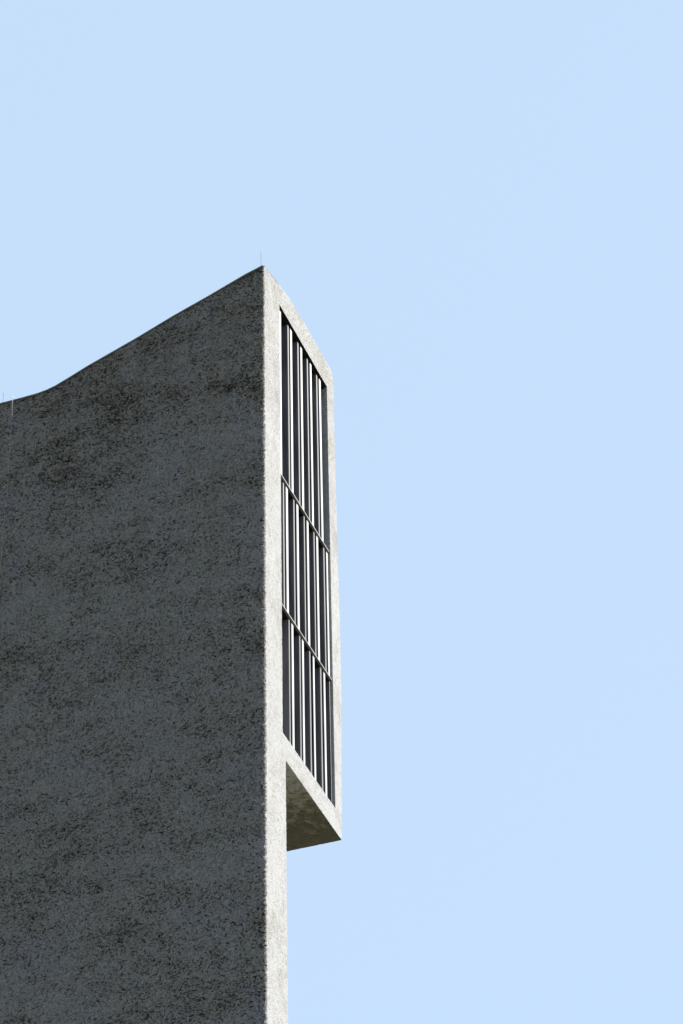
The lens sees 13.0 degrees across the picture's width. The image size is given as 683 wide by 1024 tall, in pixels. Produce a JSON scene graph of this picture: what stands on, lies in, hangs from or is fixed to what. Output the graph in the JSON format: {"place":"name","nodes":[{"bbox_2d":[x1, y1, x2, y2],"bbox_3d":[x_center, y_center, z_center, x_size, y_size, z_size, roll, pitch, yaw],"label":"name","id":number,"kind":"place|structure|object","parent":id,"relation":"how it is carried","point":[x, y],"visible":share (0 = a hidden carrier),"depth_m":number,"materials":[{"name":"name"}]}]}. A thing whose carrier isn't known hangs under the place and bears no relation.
{"place":"outdoors","nodes":[
{"label":"outdoors","id":0,"kind":"place"},
{"bbox_2d":[0,0,682,1023],"label":"sky","id":1,"kind":"structure","parent":0,"point":[471,211],"materials":[{"name":"blue"}]},
{"label":"ground","id":2,"kind":"structure","parent":0,"visible":0},
{"bbox_2d":[0,265,341,1023],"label":"concrete tower","id":3,"kind":"structure","parent":2,"relation":"on","point":[170,727],"depth_m":53.39,"materials":[{"name":"concrete"}]},
{"bbox_2d":[0,397,13,566],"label":"conductor cable","id":4,"kind":"object","parent":3,"relation":"attached to","point":[8,469],"visible":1,"depth_m":56.94,"materials":[{"name":"grey metal"}]},
{"bbox_2d":[279,312,328,552],"bbox_3d":[-0.989,-1.556,58.005,0.564,4.166,2.654,-13,-39,15],"label":"window","id":5,"kind":"structure","parent":3,"relation":"in","point":[300,385],"depth_m":57.96,"materials":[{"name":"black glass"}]},
{"bbox_2d":[281,479,331,680],"bbox_3d":[-0.924,1.274,55.818,0.564,2.981,2.654,-13,-39,15],"label":"window","id":6,"kind":"structure","parent":3,"relation":"in","point":[304,559],"depth_m":55.85,"materials":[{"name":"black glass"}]},
{"bbox_2d":[282,609,331,802],"bbox_3d":[-0.885,3.563,54.054,0.535,2.791,2.652,-13,-39,15],"label":"window","id":7,"kind":"structure","parent":3,"relation":"in","point":[306,703],"depth_m":54.13,"materials":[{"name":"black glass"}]}
]}

